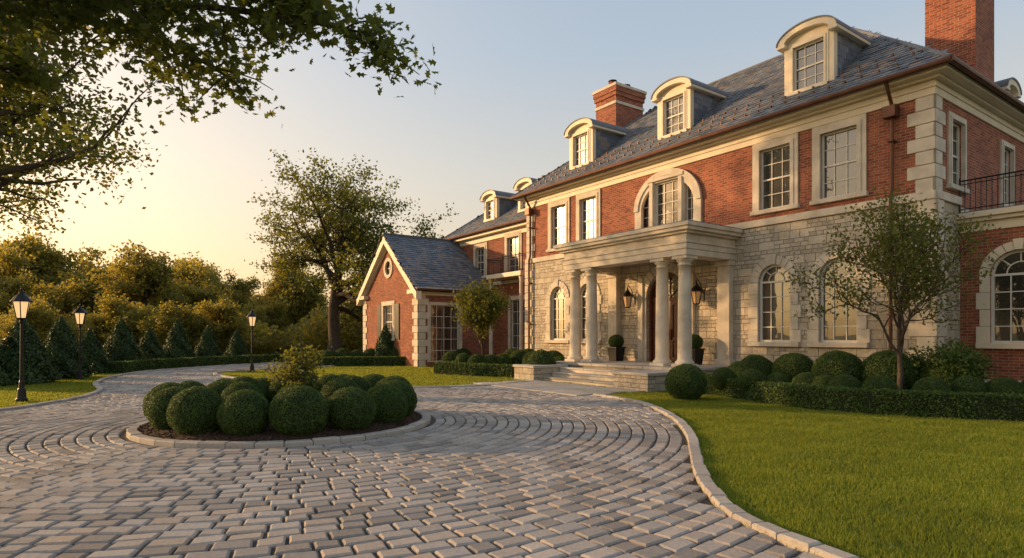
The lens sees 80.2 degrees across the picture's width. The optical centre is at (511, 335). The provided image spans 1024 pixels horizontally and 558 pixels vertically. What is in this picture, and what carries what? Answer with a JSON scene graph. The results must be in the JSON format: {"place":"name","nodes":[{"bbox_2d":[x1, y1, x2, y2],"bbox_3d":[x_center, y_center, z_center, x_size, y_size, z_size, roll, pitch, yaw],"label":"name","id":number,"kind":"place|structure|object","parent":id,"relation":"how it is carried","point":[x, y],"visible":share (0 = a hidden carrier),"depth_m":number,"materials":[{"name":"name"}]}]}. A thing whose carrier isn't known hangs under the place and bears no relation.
{"place":"outdoors","nodes":[
{"label":"outdoors","id":0,"kind":"place"},
{"bbox_2d":[0,368,282,409],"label":"lawn grass","id":1,"kind":"structure","parent":0,"point":[44,391],"depth_m":18.33,"materials":[{"name":"green plant"}]},
{"bbox_2d":[321,350,334,356],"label":"boxwood ball","id":2,"kind":"object","parent":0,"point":[329,353],"visible":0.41,"depth_m":33.71,"materials":[{"name":"green plant"}]},
{"bbox_2d":[334,348,350,355],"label":"boxwood ball","id":3,"kind":"object","parent":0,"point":[342,352],"visible":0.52,"depth_m":33.91,"materials":[{"name":"green plant"}]},
{"bbox_2d":[0,362,858,557],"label":"driveway","id":4,"kind":"structure","parent":0,"point":[479,471],"depth_m":6.45,"materials":[{"name":"stone"}]},
{"bbox_2d":[126,409,430,449],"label":"planting island","id":5,"kind":"structure","parent":4,"relation":"on","point":[147,433],"depth_m":9.33,"materials":[{"name":"stone"}]},
{"bbox_2d":[145,386,185,429],"bbox_3d":[-5.616,1.209,10.091,0.793,0.772,0.812,2,-1,12],"label":"boxwood ball","id":6,"kind":"object","parent":5,"relation":"on","point":[156,407],"visible":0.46,"depth_m":9.79,"materials":[{"name":"green plant"}]},
{"bbox_2d":[142,382,188,417],"bbox_3d":[-6.060,1.192,10.789,0.868,0.758,0.875,1,1,42],"label":"boxwood ball","id":7,"kind":"object","parent":5,"relation":"on","point":[152,391],"visible":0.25,"depth_m":10.59,"materials":[{"name":"green plant"}]},
{"bbox_2d":[180,380,205,387],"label":"boxwood ball","id":8,"kind":"object","parent":5,"relation":"on","point":[190,383],"visible":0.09,"depth_m":11.54,"materials":[{"name":"green plant"}]},
{"bbox_2d":[166,386,222,434],"bbox_3d":[-4.963,1.182,9.594,0.870,0.794,0.834,2,1,-11],"label":"boxwood ball","id":9,"kind":"object","parent":5,"relation":"on","point":[191,410],"visible":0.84,"depth_m":9.32,"materials":[{"name":"green plant"}]},
{"bbox_2d":[206,379,234,396],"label":"boxwood ball","id":10,"kind":"object","parent":5,"relation":"on","point":[219,386],"visible":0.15,"depth_m":10.77,"materials":[{"name":"green plant"}]},
{"bbox_2d":[221,382,263,400],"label":"boxwood ball","id":11,"kind":"object","parent":5,"relation":"on","point":[231,388],"visible":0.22,"depth_m":10.20,"materials":[{"name":"green plant"}]},
{"bbox_2d":[216,389,269,435],"bbox_3d":[-4.161,1.195,9.457,0.796,0.744,0.805,-3,-2,-26],"label":"boxwood ball","id":12,"kind":"object","parent":5,"relation":"on","point":[244,412],"visible":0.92,"depth_m":9.20,"materials":[{"name":"green plant"}]},
{"bbox_2d":[231,376,265,394],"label":"boxwood ball","id":13,"kind":"object","parent":5,"relation":"on","point":[255,382],"visible":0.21,"depth_m":11.74,"materials":[{"name":"green plant"}]},
{"bbox_2d":[257,377,273,404],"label":"boxwood ball","id":14,"kind":"object","parent":5,"relation":"on","point":[264,382],"visible":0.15,"depth_m":12.75,"materials":[{"name":"green plant"}]},
{"bbox_2d":[269,378,304,399],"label":"boxwood ball","id":15,"kind":"object","parent":5,"relation":"on","point":[273,391],"visible":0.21,"depth_m":12.20,"materials":[{"name":"green plant"}]},
{"bbox_2d":[276,384,303,394],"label":"boxwood ball","id":16,"kind":"object","parent":5,"relation":"on","point":[285,387],"visible":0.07,"depth_m":10.27,"materials":[{"name":"green plant"}]},
{"bbox_2d":[251,343,335,387],"bbox_3d":[-4.232,0.781,11.425,1.611,1.341,1.090,0,0,18],"label":"island shrub","id":17,"kind":"object","parent":5,"relation":"on","point":[300,364],"visible":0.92,"depth_m":11.28,"materials":[{"name":"green plant"}]},
{"bbox_2d":[268,385,329,435],"bbox_3d":[-3.345,1.180,9.566,0.950,0.804,0.924,1,-2,19],"label":"boxwood ball","id":18,"kind":"object","parent":5,"relation":"on","point":[297,410],"visible":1,"depth_m":9.27,"materials":[{"name":"green plant"}]},
{"bbox_2d":[300,372,318,388],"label":"boxwood ball","id":19,"kind":"object","parent":5,"relation":"on","point":[309,383],"visible":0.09,"depth_m":13.08,"materials":[{"name":"green plant"}]},
{"bbox_2d":[312,374,340,391],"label":"boxwood ball","id":20,"kind":"object","parent":5,"relation":"on","point":[325,379],"visible":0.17,"depth_m":12.26,"materials":[{"name":"green plant"}]},
{"bbox_2d":[320,377,359,401],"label":"boxwood ball","id":21,"kind":"object","parent":5,"relation":"on","point":[329,388],"visible":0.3,"depth_m":10.76,"materials":[{"name":"green plant"}]},
{"bbox_2d":[327,386,376,429],"bbox_3d":[-2.657,1.198,10.042,0.841,0.732,0.853,3,2,12],"label":"boxwood ball","id":22,"kind":"object","parent":5,"relation":"on","point":[353,408],"visible":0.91,"depth_m":9.77,"materials":[{"name":"green plant"}]},
{"bbox_2d":[345,375,372,390],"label":"boxwood ball","id":23,"kind":"object","parent":5,"relation":"on","point":[364,384],"visible":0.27,"depth_m":11.71,"materials":[{"name":"green plant"}]},
{"bbox_2d":[363,373,384,385],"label":"boxwood ball","id":24,"kind":"object","parent":5,"relation":"on","point":[373,379],"visible":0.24,"depth_m":12.82,"materials":[{"name":"green plant"}]},
{"bbox_2d":[367,384,408,422],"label":"boxwood ball","id":25,"kind":"object","parent":5,"relation":"on","point":[391,401],"visible":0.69,"depth_m":10.54,"materials":[{"name":"green plant"}]},
{"bbox_2d":[376,375,411,385],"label":"boxwood ball","id":26,"kind":"object","parent":5,"relation":"on","point":[385,379],"visible":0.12,"depth_m":12.30,"materials":[{"name":"green plant"}]},
{"bbox_2d":[383,379,417,415],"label":"boxwood ball","id":27,"kind":"object","parent":5,"relation":"on","point":[407,389],"visible":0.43,"depth_m":11.45,"materials":[{"name":"green plant"}]},
{"bbox_2d":[0,373,1023,557],"bbox_3d":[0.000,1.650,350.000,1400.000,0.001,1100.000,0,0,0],"label":"grass ground","id":28,"kind":"structure","parent":0,"point":[899,544],"depth_m":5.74,"materials":[{"name":"green plant"}]},
{"bbox_2d":[0,335,17,385],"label":"conical yew","id":29,"kind":"object","parent":28,"relation":"on","point":[4,378],"visible":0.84,"depth_m":20.03,"materials":[{"name":"green plant"}]},
{"bbox_2d":[10,287,32,401],"bbox_3d":[-12.179,0.218,15.100,0.456,2.864,0.456,0,0,0],"label":"street lamp","id":30,"kind":"object","parent":28,"relation":"on","point":[21,300],"visible":0.99,"depth_m":15.05,"materials":[{"name":"black metal"}]},
{"bbox_2d":[0,318,61,383],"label":"conical yew","id":31,"kind":"object","parent":28,"relation":"on","point":[38,368],"visible":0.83,"depth_m":20.70,"materials":[{"name":"green plant"}]},
{"bbox_2d":[43,316,97,378],"bbox_3d":[-17.467,0.445,23.478,2.246,2.409,2.324,0,0,-25],"label":"conical yew","id":32,"kind":"object","parent":28,"relation":"on","point":[61,343],"visible":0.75,"depth_m":23.20,"materials":[{"name":"green plant"}]},
{"bbox_2d":[73,304,86,379],"bbox_3d":[-16.200,0.218,22.800,0.456,2.864,0.456,0,0,0],"label":"street lamp","id":33,"kind":"object","parent":28,"relation":"on","point":[80,312],"visible":0.99,"depth_m":22.75,"materials":[{"name":"black metal"}]},
{"bbox_2d":[0,1,185,243],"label":"oak tree","id":34,"kind":"object","parent":28,"relation":"on","point":[10,118],"visible":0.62,"depth_m":22.12,"materials":[{"name":"green plant"}]},
{"bbox_2d":[81,328,111,372],"bbox_3d":[-18.404,0.637,26.455,1.931,2.026,1.985,0,0,-20],"label":"conical yew","id":35,"kind":"object","parent":28,"relation":"on","point":[92,347],"visible":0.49,"depth_m":26.28,"materials":[{"name":"green plant"}]},
{"bbox_2d":[103,318,147,361],"bbox_3d":[-18.621,0.395,29.037,2.421,2.510,2.340,0,0,14],"label":"conical yew","id":36,"kind":"object","parent":28,"relation":"on","point":[121,344],"visible":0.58,"depth_m":28.63,"materials":[{"name":"green plant"}]},
{"bbox_2d":[137,327,166,358],"bbox_3d":[-18.450,0.596,30.986,1.965,2.108,2.034,0,0,41],"label":"conical yew","id":37,"kind":"object","parent":28,"relation":"on","point":[150,344],"visible":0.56,"depth_m":30.72,"materials":[{"name":"green plant"}]},
{"bbox_2d":[162,318,197,357],"bbox_3d":[-18.117,0.345,32.991,2.141,2.610,2.216,0,0,30],"label":"conical yew","id":38,"kind":"object","parent":28,"relation":"on","point":[177,344],"visible":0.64,"depth_m":32.66,"materials":[{"name":"green plant"}]},
{"bbox_2d":[0,225,363,355],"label":"distant woodland","id":39,"kind":"object","parent":28,"relation":"on","point":[157,295],"visible":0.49,"depth_m":54.87,"materials":[{"name":"green plant"}]},
{"bbox_2d":[194,325,222,356],"bbox_3d":[-17.492,0.485,34.955,1.954,2.330,2.008,0,0,-22],"label":"conical yew","id":40,"kind":"object","parent":28,"relation":"on","point":[208,345],"visible":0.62,"depth_m":34.70,"materials":[{"name":"green plant"}]},
{"bbox_2d":[106,353,320,372],"bbox_3d":[-15.478,1.384,33.572,2.485,0.619,14.848,0,0,22],"label":"boxwood hedge","id":41,"kind":"object","parent":28,"relation":"on","point":[125,366],"visible":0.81,"depth_m":31.23,"materials":[{"name":"green plant"}]},
{"bbox_2d":[0,0,441,142],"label":"maple tree","id":42,"kind":"object","parent":28,"relation":"on","point":[147,21],"visible":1,"depth_m":9.21,"materials":[{"name":"green plant"}]},
{"bbox_2d":[222,328,249,355],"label":"conical yew","id":43,"kind":"object","parent":28,"relation":"on","point":[237,346],"visible":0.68,"depth_m":37.21,"materials":[{"name":"green plant"}]},
{"bbox_2d":[246,310,256,371],"bbox_3d":[-11.674,0.218,27.300,0.456,2.864,0.456,0,0,0],"label":"street lamp","id":44,"kind":"object","parent":28,"relation":"on","point":[251,315],"visible":1,"depth_m":27.25,"materials":[{"name":"black metal"}]},
{"bbox_2d":[53,365,604,389],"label":"lawn grass","id":45,"kind":"structure","parent":28,"relation":"on","point":[417,375],"depth_m":25.23,"materials":[{"name":"green plant"}]},
{"bbox_2d":[244,148,458,351],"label":"oak tree","id":46,"kind":"object","parent":28,"relation":"on","point":[352,226],"visible":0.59,"depth_m":44.10,"materials":[{"name":"green plant"}]},
{"bbox_2d":[350,349,363,355],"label":"boxwood ball","id":47,"kind":"object","parent":28,"relation":"on","point":[356,352],"visible":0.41,"depth_m":34.33,"materials":[{"name":"green plant"}]},
{"bbox_2d":[315,356,405,365],"bbox_3d":[-7.028,1.385,33.287,7.435,0.623,1.155,0,0,-8],"label":"boxwood hedge","id":48,"kind":"object","parent":28,"relation":"on","point":[368,360],"visible":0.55,"depth_m":32.98,"materials":[{"name":"green plant"}]},
{"bbox_2d":[362,348,374,356],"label":"boxwood ball","id":49,"kind":"object","parent":28,"relation":"on","point":[368,352],"visible":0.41,"depth_m":34.28,"materials":[{"name":"green plant"}]},
{"bbox_2d":[374,324,393,355],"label":"conical yew","id":50,"kind":"object","parent":28,"relation":"on","point":[384,346],"visible":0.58,"depth_m":34.27,"materials":[{"name":"green plant"}]},
{"bbox_2d":[390,347,398,355],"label":"boxwood ball","id":51,"kind":"object","parent":28,"relation":"on","point":[395,352],"visible":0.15,"depth_m":34.01,"materials":[{"name":"green plant"}]},
{"bbox_2d":[433,361,457,371],"bbox_3d":[-2.055,1.381,28.268,0.937,0.610,4.759,0,0,30],"label":"boxwood hedge","id":52,"kind":"object","parent":28,"relation":"on","point":[441,361],"visible":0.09,"depth_m":26.39,"materials":[{"name":"green plant"}]},
{"bbox_2d":[442,351,459,360],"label":"boxwood ball","id":53,"kind":"object","parent":28,"relation":"on","point":[449,356],"visible":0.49,"depth_m":29.69,"materials":[{"name":"green plant"}]},
{"bbox_2d":[455,353,470,362],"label":"boxwood ball","id":54,"kind":"object","parent":28,"relation":"on","point":[463,357],"visible":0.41,"depth_m":27.23,"materials":[{"name":"green plant"}]},
{"bbox_2d":[456,348,471,355],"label":"boxwood ball","id":55,"kind":"object","parent":28,"relation":"on","point":[464,350],"visible":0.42,"depth_m":33.33,"materials":[{"name":"green plant"}]},
{"bbox_2d":[435,361,513,377],"bbox_3d":[-1.212,1.390,24.925,4.634,0.595,0.750,0,0,34],"label":"boxwood hedge","id":56,"kind":"object","parent":28,"relation":"on","point":[478,369],"visible":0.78,"depth_m":24.77,"materials":[{"name":"green plant"}]},
{"bbox_2d":[467,354,483,362],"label":"boxwood ball","id":57,"kind":"object","parent":28,"relation":"on","point":[476,358],"visible":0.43,"depth_m":26.74,"materials":[{"name":"green plant"}]},
{"bbox_2d":[448,276,517,355],"bbox_3d":[-1.265,-0.433,26.854,3.018,4.190,3.737,0,0,-23],"label":"dogwood tree","id":58,"kind":"object","parent":28,"relation":"on","point":[482,308],"visible":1,"depth_m":26.30,"materials":[{"name":"green plant"}]},
{"bbox_2d":[483,354,495,363],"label":"boxwood ball","id":59,"kind":"object","parent":28,"relation":"on","point":[489,358],"visible":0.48,"depth_m":26.72,"materials":[{"name":"green plant"}]},
{"bbox_2d":[495,353,511,363],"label":"boxwood ball","id":60,"kind":"object","parent":28,"relation":"on","point":[502,358],"visible":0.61,"depth_m":26.69,"materials":[{"name":"green plant"}]},
{"bbox_2d":[503,348,516,355],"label":"boxwood ball","id":61,"kind":"object","parent":28,"relation":"on","point":[508,352],"visible":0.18,"depth_m":28.76,"materials":[{"name":"green plant"}]},
{"bbox_2d":[510,349,526,363],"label":"boxwood ball","id":62,"kind":"object","parent":28,"relation":"on","point":[516,356],"visible":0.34,"depth_m":27.12,"materials":[{"name":"green plant"}]},
{"bbox_2d":[522,351,534,363],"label":"boxwood ball","id":63,"kind":"object","parent":28,"relation":"on","point":[526,357],"visible":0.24,"depth_m":25.77,"materials":[{"name":"green plant"}]},
{"bbox_2d":[527,349,555,364],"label":"boxwood ball","id":64,"kind":"object","parent":28,"relation":"on","point":[541,357],"visible":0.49,"depth_m":22.86,"materials":[{"name":"green plant"}]},
{"bbox_2d":[549,350,563,356],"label":"boxwood ball","id":65,"kind":"object","parent":28,"relation":"on","point":[555,353],"visible":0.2,"depth_m":25.75,"materials":[{"name":"green plant"}]},
{"bbox_2d":[475,380,644,395],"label":"stone walkway","id":66,"kind":"structure","parent":28,"relation":"on","point":[549,387],"depth_m":18.73,"materials":[{"name":"stone"}]},
{"bbox_2d":[554,356,566,360],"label":"boxwood ball","id":67,"kind":"object","parent":28,"relation":"on","point":[560,358],"visible":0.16,"depth_m":24.30,"materials":[{"name":"green plant"}]},
{"bbox_2d":[664,363,706,399],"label":"boxwood ball","id":68,"kind":"object","parent":28,"relation":"on","point":[686,381],"visible":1,"depth_m":15.26,"materials":[{"name":"green plant"}]},
{"bbox_2d":[355,0,1023,391],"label":"brick mansion","id":69,"kind":"structure","parent":28,"relation":"on","point":[671,222],"depth_m":19.85,"materials":[{"name":"red brick"}]},
{"bbox_2d":[606,334,625,360],"bbox_3d":[4.131,0.466,24.131,0.618,1.058,0.601,0,0,-35],"label":"topiary planter","id":70,"kind":"object","parent":69,"relation":"on","point":[616,350],"visible":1,"depth_m":23.95,"materials":[{"name":"black metal"}]},
{"bbox_2d":[649,272,677,362],"bbox_3d":[5.979,-0.700,23.049,0.140,3.420,1.920,0,0,-35],"label":"front door","id":71,"kind":"structure","parent":69,"relation":"in","point":[673,301],"depth_m":23.07,"materials":[{"name":"brown wood"}]},
{"bbox_2d":[692,334,705,364],"bbox_3d":[6.302,0.459,21.074,0.616,1.071,0.654,0,0,-35],"label":"topiary planter","id":72,"kind":"object","parent":69,"relation":"on","point":[697,351],"visible":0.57,"depth_m":20.84,"materials":[{"name":"black metal"}]},
{"bbox_2d":[385,38,1023,361],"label":"window frames","id":73,"kind":"structure","parent":69,"relation":"in","point":[796,70],"depth_m":19.39,"materials":[{"name":"white paint"}]},
{"bbox_2d":[386,41,1023,360],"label":"window glass","id":74,"kind":"structure","parent":69,"relation":"in","point":[446,327],"depth_m":19.36,"materials":[{"name":"grey glass"}]},
{"label":"mulch bed","id":75,"kind":"object","parent":28,"relation":"on","visible":0},
{"bbox_2d":[711,367,736,389],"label":"boxwood ball","id":76,"kind":"object","parent":75,"relation":"on","point":[719,377],"visible":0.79,"depth_m":16.20,"materials":[{"name":"green plant"}]},
{"bbox_2d":[728,361,739,375],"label":"boxwood ball","id":77,"kind":"object","parent":75,"relation":"on","point":[733,366],"visible":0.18,"depth_m":17.45,"materials":[{"name":"green plant"}]},
{"bbox_2d":[737,369,765,390],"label":"boxwood ball","id":78,"kind":"object","parent":75,"relation":"on","point":[745,378],"visible":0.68,"depth_m":15.21,"materials":[{"name":"green plant"}]},
{"bbox_2d":[737,354,772,376],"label":"boxwood ball","id":79,"kind":"object","parent":75,"relation":"on","point":[763,364],"visible":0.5,"depth_m":16.90,"materials":[{"name":"green plant"}]},
{"bbox_2d":[765,372,790,382],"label":"boxwood ball","id":80,"kind":"object","parent":75,"relation":"on","point":[776,377],"visible":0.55,"depth_m":15.04,"materials":[{"name":"green plant"}]},
{"bbox_2d":[771,353,813,381],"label":"boxwood ball","id":81,"kind":"object","parent":75,"relation":"on","point":[790,365],"visible":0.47,"depth_m":16.26,"materials":[{"name":"green plant"}]},
{"bbox_2d":[792,372,816,383],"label":"boxwood ball","id":82,"kind":"object","parent":75,"relation":"on","point":[805,377],"visible":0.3,"depth_m":14.46,"materials":[{"name":"green plant"}]},
{"bbox_2d":[811,375,832,384],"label":"boxwood ball","id":83,"kind":"object","parent":75,"relation":"on","point":[823,379],"visible":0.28,"depth_m":14.08,"materials":[{"name":"green plant"}]},
{"bbox_2d":[811,350,863,383],"bbox_3d":[8.265,0.916,15.399,1.224,1.138,1.321,-1,3,8],"label":"boxwood ball","id":84,"kind":"object","parent":75,"relation":"on","point":[832,363],"visible":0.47,"depth_m":15.02,"materials":[{"name":"green plant"}]},
{"bbox_2d":[828,374,861,387],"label":"boxwood ball","id":85,"kind":"object","parent":75,"relation":"on","point":[846,380],"visible":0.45,"depth_m":13.41,"materials":[{"name":"green plant"}]},
{"bbox_2d":[702,372,1023,421],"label":"boxwood hedge","id":86,"kind":"object","parent":75,"relation":"on","point":[982,405],"visible":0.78,"depth_m":12.47,"materials":[{"name":"green plant"}]},
{"bbox_2d":[862,375,898,389],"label":"boxwood ball","id":87,"kind":"object","parent":75,"relation":"on","point":[879,381],"visible":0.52,"depth_m":12.92,"materials":[{"name":"green plant"}]},
{"bbox_2d":[860,350,918,389],"bbox_3d":[9.151,0.912,14.800,1.277,1.160,1.317,-2,1,28],"label":"boxwood ball","id":88,"kind":"object","parent":75,"relation":"on","point":[884,362],"visible":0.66,"depth_m":14.41,"materials":[{"name":"green plant"}]},
{"bbox_2d":[774,183,1005,388],"bbox_3d":[8.455,-0.903,14.208,4.504,5.115,3.701,0,0,10],"label":"dogwood tree","id":89,"kind":"object","parent":75,"relation":"on","point":[918,238],"visible":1,"depth_m":13.79,"materials":[{"name":"green plant"}]},
{"bbox_2d":[902,345,939,380],"bbox_3d":[9.810,0.938,14.800,1.649,1.434,1.749,0,0,-34],"label":"garden shrub","id":90,"kind":"object","parent":75,"relation":"on","point":[918,362],"visible":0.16,"depth_m":14.44,"materials":[{"name":"green plant"}]},
{"bbox_2d":[912,377,950,391],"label":"boxwood ball","id":91,"kind":"object","parent":75,"relation":"on","point":[930,383],"visible":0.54,"depth_m":12.53,"materials":[{"name":"green plant"}]},
{"bbox_2d":[917,361,969,385],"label":"boxwood ball","id":92,"kind":"object","parent":75,"relation":"on","point":[940,373],"visible":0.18,"depth_m":13.92,"materials":[{"name":"green plant"}]},
{"bbox_2d":[908,337,998,382],"bbox_3d":[10.406,0.805,14.154,1.959,1.703,2.077,0,0,24],"label":"garden shrub","id":93,"kind":"object","parent":75,"relation":"on","point":[957,356],"visible":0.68,"depth_m":13.81,"materials":[{"name":"green plant"}]},
{"bbox_2d":[950,375,987,392],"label":"boxwood ball","id":94,"kind":"object","parent":75,"relation":"on","point":[967,383],"visible":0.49,"depth_m":12.42,"materials":[{"name":"green plant"}]},
{"bbox_2d":[985,377,1023,393],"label":"boxwood ball","id":95,"kind":"object","parent":75,"relation":"on","point":[1003,385],"visible":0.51,"depth_m":12.21,"materials":[{"name":"green plant"}]},
{"bbox_2d":[0,0,1023,310],"label":"sky","id":96,"kind":"structure","parent":0,"point":[513,75],"materials":[{"name":"blue"}]}
]}

